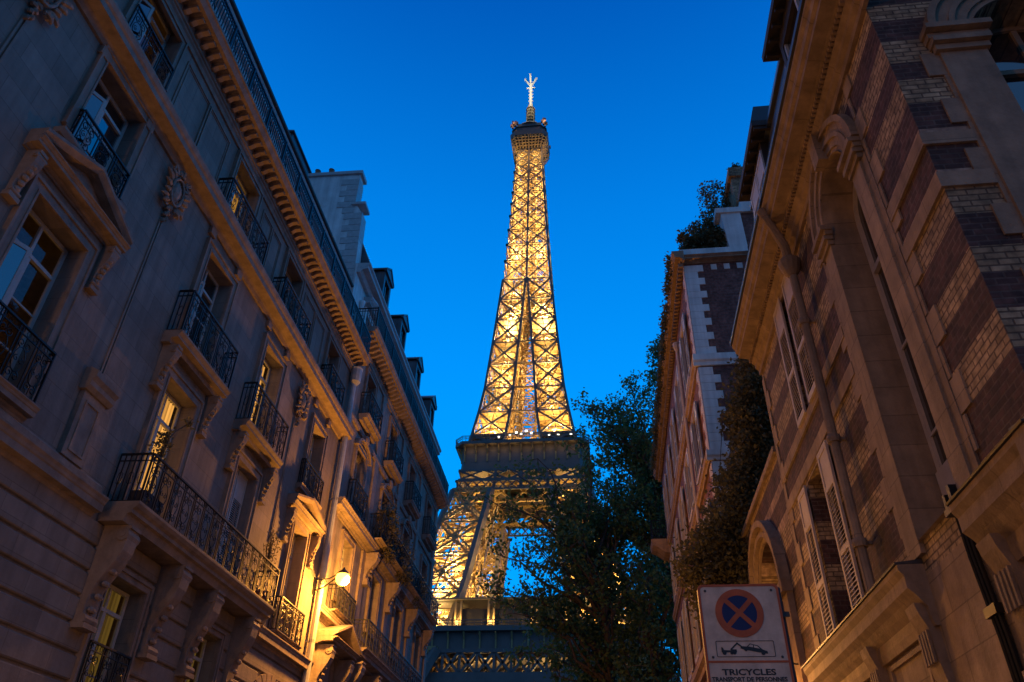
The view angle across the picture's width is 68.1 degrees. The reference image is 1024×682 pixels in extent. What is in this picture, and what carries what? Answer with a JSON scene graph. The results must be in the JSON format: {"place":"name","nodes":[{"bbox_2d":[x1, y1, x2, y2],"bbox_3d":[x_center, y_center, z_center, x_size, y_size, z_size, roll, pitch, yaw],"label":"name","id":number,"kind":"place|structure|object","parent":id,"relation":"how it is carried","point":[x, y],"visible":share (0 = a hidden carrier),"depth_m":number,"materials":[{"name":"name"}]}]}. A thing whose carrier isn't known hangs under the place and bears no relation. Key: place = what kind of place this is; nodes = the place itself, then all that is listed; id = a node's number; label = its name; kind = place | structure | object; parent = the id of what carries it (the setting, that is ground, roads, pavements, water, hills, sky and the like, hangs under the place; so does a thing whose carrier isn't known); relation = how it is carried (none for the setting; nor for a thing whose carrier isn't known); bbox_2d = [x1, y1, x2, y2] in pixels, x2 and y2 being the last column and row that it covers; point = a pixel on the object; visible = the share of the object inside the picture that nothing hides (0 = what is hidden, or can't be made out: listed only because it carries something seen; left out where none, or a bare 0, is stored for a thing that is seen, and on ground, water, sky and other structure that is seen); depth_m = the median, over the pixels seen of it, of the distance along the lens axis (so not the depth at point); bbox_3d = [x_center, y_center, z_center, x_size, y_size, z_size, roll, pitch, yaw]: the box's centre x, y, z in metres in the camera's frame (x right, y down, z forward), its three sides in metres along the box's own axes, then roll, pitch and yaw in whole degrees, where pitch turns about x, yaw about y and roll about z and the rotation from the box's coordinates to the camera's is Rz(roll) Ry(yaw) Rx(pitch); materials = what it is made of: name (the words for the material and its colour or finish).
{"place":"outdoors","nodes":[
{"label":"outdoors","id":0,"kind":"place"},
{"bbox_2d":[0,0,370,681],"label":"stone apartment building","id":1,"kind":"structure","parent":0,"point":[168,248],"depth_m":16.31,"materials":[{"name":"stone"}]},
{"bbox_2d":[0,209,67,379],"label":"window","id":2,"kind":"structure","parent":1,"relation":"in","point":[12,269],"depth_m":12.63,"materials":[{"name":"white paint"}]},
{"bbox_2d":[73,79,128,170],"bbox_3d":[-8.084,-4.167,14.800,0.276,2.050,1.450,-2,-35,5],"label":"window","id":3,"kind":"structure","parent":1,"relation":"in","point":[102,107],"depth_m":15.16,"materials":[{"name":"glass"}]},
{"bbox_2d":[79,584,129,681],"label":"window","id":4,"kind":"structure","parent":1,"relation":"in","point":[108,614],"depth_m":14.75,"materials":[{"name":"yellow glass"}]},
{"bbox_2d":[129,0,170,68],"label":"window","id":5,"kind":"structure","parent":1,"relation":"in","point":[148,9],"depth_m":16.95,"materials":[{"name":"glass"}]},
{"bbox_2d":[134,391,180,495],"bbox_3d":[-7.931,2.416,16.261,0.320,3.230,1.520,-2,-35,5],"label":"window","id":6,"kind":"structure","parent":1,"relation":"in","point":[165,413],"depth_m":16.90,"materials":[{"name":"yellow glass"}]},
{"bbox_2d":[129,416,198,515],"bbox_3d":[-7.099,2.442,15.561,0.422,2.521,1.164,-2,-35,5],"label":"balcony plant","id":7,"kind":"object","parent":1,"relation":"on","point":[168,445],"visible":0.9,"depth_m":15.34,"materials":[{"name":"green leaves"}]},
{"bbox_2d":[185,638,206,681],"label":"window","id":8,"kind":"structure","parent":1,"relation":"in","point":[199,660],"depth_m":17.96,"materials":[{"name":"grey glass"}]},
{"bbox_2d":[185,267,218,348],"bbox_3d":[-7.622,-0.673,18.387,0.290,2.800,1.320,-2,-35,5],"label":"window","id":9,"kind":"structure","parent":1,"relation":"in","point":[209,287],"depth_m":18.96,"materials":[{"name":"grey glass"}]},
{"bbox_2d":[218,500,238,564],"bbox_3d":[-7.440,4.660,19.409,0.070,2.970,1.270,-2,-35,5],"label":"window","id":10,"kind":"structure","parent":1,"relation":"in","point":[233,500],"depth_m":20.01,"materials":[{"name":"black glass"}]},
{"bbox_2d":[229,174,247,218],"bbox_3d":[-7.786,-3.668,20.505,0.320,2.470,1.520,-2,-35,5],"label":"window","id":11,"kind":"structure","parent":1,"relation":"in","point":[238,179],"depth_m":21.29,"materials":[{"name":"glass"}]},
{"bbox_2d":[250,359,270,424],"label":"window","id":12,"kind":"structure","parent":1,"relation":"in","point":[265,382],"depth_m":22.38,"materials":[{"name":"yellow glass"}]},
{"bbox_2d":[255,529,283,600],"bbox_3d":[-6.501,6.006,20.261,0.552,2.076,0.488,-26,-43,33],"label":"balcony plant","id":13,"kind":"object","parent":1,"relation":"on","point":[269,552],"visible":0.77,"depth_m":20.39,"materials":[{"name":"green plant"}]},
{"bbox_2d":[280,270,291,305],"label":"window","id":14,"kind":"structure","parent":1,"relation":"in","point":[287,275],"depth_m":24.36,"materials":[{"name":"black glass"}]},
{"bbox_2d":[278,536,295,629],"bbox_3d":[-7.026,7.263,22.934,0.070,3.150,1.130,-2,-35,5],"label":"window","id":15,"kind":"structure","parent":1,"relation":"in","point":[294,538],"depth_m":23.65,"materials":[{"name":"glass"}]},
{"bbox_2d":[305,437,314,485],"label":"window","id":16,"kind":"structure","parent":1,"relation":"in","point":[311,448],"depth_m":25.87,"materials":[{"name":"black glass"}]},
{"bbox_2d":[324,354,329,376],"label":"window","id":17,"kind":"structure","parent":1,"relation":"in","point":[328,358],"depth_m":27.98,"materials":[{"name":"black glass"}]},
{"bbox_2d":[311,567,349,594],"bbox_3d":[-5.924,7.883,24.904,1.185,0.870,0.458,-2,-35,5],"label":"wall lantern","id":18,"kind":"object","parent":1,"relation":"attached to","point":[342,577],"depth_m":24.80,"materials":[{"name":"white glass"}]},
{"bbox_2d":[309,244,448,681],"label":"stone apartment building","id":19,"kind":"structure","parent":0,"point":[374,625],"depth_m":33.37,"materials":[{"name":"grey stone"}]},
{"bbox_2d":[308,168,369,302],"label":"chimney wall","id":20,"kind":"structure","parent":19,"relation":"on","point":[344,207],"depth_m":35.56,"materials":[{"name":"paint"}]},
{"bbox_2d":[336,547,344,596],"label":"window","id":21,"kind":"structure","parent":19,"relation":"in","point":[342,558],"depth_m":28.63,"materials":[{"name":"glass"}]},
{"bbox_2d":[350,459,357,504],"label":"window","id":22,"kind":"structure","parent":19,"relation":"in","point":[356,459],"depth_m":30.54,"materials":[{"name":"black glass"}]},
{"bbox_2d":[364,386,368,411],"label":"window","id":23,"kind":"structure","parent":19,"relation":"in","point":[367,386],"depth_m":32.69,"materials":[{"name":"black glass"}]},
{"bbox_2d":[373,502,404,564],"bbox_3d":[-5.375,8.370,32.478,1.256,2.609,2.323,-3,-35,6],"label":"balcony plant","id":24,"kind":"object","parent":19,"relation":"on","point":[395,528],"visible":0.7,"depth_m":32.43,"materials":[{"name":"green plant"}]},
{"bbox_2d":[393,540,415,587],"bbox_3d":[-5.046,10.157,34.654,1.282,2.153,2.269,-3,-35,6],"label":"balcony plant","id":25,"kind":"object","parent":19,"relation":"on","point":[405,579],"visible":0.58,"depth_m":34.54,"materials":[{"name":"green plant"}]},
{"bbox_2d":[410,573,428,608],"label":"balcony plant","id":26,"kind":"object","parent":19,"relation":"on","point":[425,588],"visible":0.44,"depth_m":37.80,"materials":[{"name":"green plant"}]},
{"bbox_2d":[234,0,777,680],"label":"sky","id":27,"kind":"structure","parent":0,"point":[643,103],"materials":[{"name":"blue"}]},
{"bbox_2d":[650,166,753,681],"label":"brick apartment building","id":28,"kind":"structure","parent":0,"point":[705,289],"depth_m":26.02,"materials":[{"name":"brick"},{"name":"pale stone"},{"name":"white paint"}]},
{"bbox_2d":[649,251,677,476],"bbox_3d":[6.510,1.942,33.155,0.714,0.977,17.432,-3,-35,6],"label":"trailing plant","id":29,"kind":"object","parent":28,"relation":"on","point":[662,351],"visible":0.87,"depth_m":31.23,"materials":[{"name":"green plant"}]},
{"bbox_2d":[683,215,716,236],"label":"rooftop shrub","id":30,"kind":"object","parent":28,"relation":"on","point":[693,226],"visible":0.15,"depth_m":27.92,"materials":[{"name":"green plant"}]},
{"bbox_2d":[675,226,726,249],"bbox_3d":[6.760,-3.373,26.914,1.900,1.365,1.136,-3,-35,6],"label":"terrace hedge","id":31,"kind":"object","parent":28,"relation":"on","point":[712,238],"visible":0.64,"depth_m":26.67,"materials":[{"name":"green plant"}]},
{"bbox_2d":[695,180,730,235],"bbox_3d":[7.709,-4.399,28.097,1.887,4.275,1.491,-3,-35,6],"label":"rooftop shrub","id":32,"kind":"object","parent":28,"relation":"on","point":[714,204],"visible":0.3,"depth_m":28.69,"materials":[{"name":"green plant"}]},
{"label":"ground","id":33,"kind":"structure","parent":0,"visible":0},
{"bbox_2d":[425,73,676,681],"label":"lattice iron tower","id":34,"kind":"structure","parent":33,"relation":"on","point":[473,638],"depth_m":236.29,"materials":[{"name":"metal"}]},
{"bbox_2d":[462,435,672,681],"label":"broadleaf tree","id":35,"kind":"object","parent":33,"relation":"on","point":[572,534],"visible":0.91,"depth_m":43.59,"materials":[{"name":"green plant"}]},
{"bbox_2d":[538,369,681,680],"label":"broadleaf tree","id":36,"kind":"object","parent":33,"relation":"on","point":[635,448],"visible":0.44,"depth_m":49.78,"materials":[{"name":"green plant"}]},
{"bbox_2d":[543,541,681,681],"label":"broadleaf tree","id":37,"kind":"object","parent":33,"relation":"on","point":[656,668],"visible":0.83,"depth_m":40.19,"materials":[{"name":"green plant"}]},
{"bbox_2d":[639,334,661,411],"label":"broadleaf tree","id":38,"kind":"object","parent":33,"relation":"on","point":[652,349],"visible":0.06,"depth_m":60.53,"materials":[{"name":"green plant"}]},
{"bbox_2d":[664,354,774,628],"bbox_3d":[5.472,5.846,17.322,3.792,13.645,2.582,-3,-35,6],"label":"climbing plant","id":39,"kind":"object","parent":33,"relation":"on","point":[748,432],"visible":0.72,"depth_m":18.22,"materials":[{"name":"green plant"}]},
{"bbox_2d":[732,446,815,681],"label":"arched garden wall","id":40,"kind":"structure","parent":33,"relation":"on","point":[771,555],"depth_m":13.97,"materials":[{"name":"stone"}]},
{"bbox_2d":[730,0,1023,681],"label":"striped brick villa","id":41,"kind":"object","parent":33,"relation":"on","point":[877,338],"visible":1,"depth_m":8.25,"materials":[{"name":"stone"}]},
{"bbox_2d":[787,303,812,405],"bbox_3d":[4.758,0.175,12.186,0.070,2.200,1.170,-3,-35,6],"label":"window","id":42,"kind":"structure","parent":41,"relation":"in","point":[792,303],"depth_m":12.57,"materials":[{"name":"glass"}]},
{"bbox_2d":[829,491,857,605],"bbox_3d":[4.804,2.849,10.686,0.070,2.300,1.050,-3,-35,6],"label":"shutter","id":43,"kind":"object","parent":41,"relation":"in","point":[830,493],"depth_m":11.15,"materials":[{"name":"paint"}]},
{"bbox_2d":[853,184,954,495],"bbox_3d":[4.476,-0.325,8.532,0.100,4.870,1.150,-3,-35,6],"label":"window","id":44,"kind":"structure","parent":41,"relation":"in","point":[944,476],"depth_m":8.75,"materials":[{"name":"glass"}]},
{"bbox_2d":[989,26,1023,111],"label":"window","id":45,"kind":"structure","parent":41,"relation":"in","point":[1007,47],"depth_m":8.32,"materials":[{"name":"glass"}]},
{"label":"road","id":46,"kind":"structure","parent":0,"visible":0},
{"bbox_2d":[697,584,796,681],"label":"no stopping sign","id":47,"kind":"object","parent":46,"relation":"on","point":[745,637],"visible":1,"depth_m":4.67,"materials":[{"name":"grey metal"}]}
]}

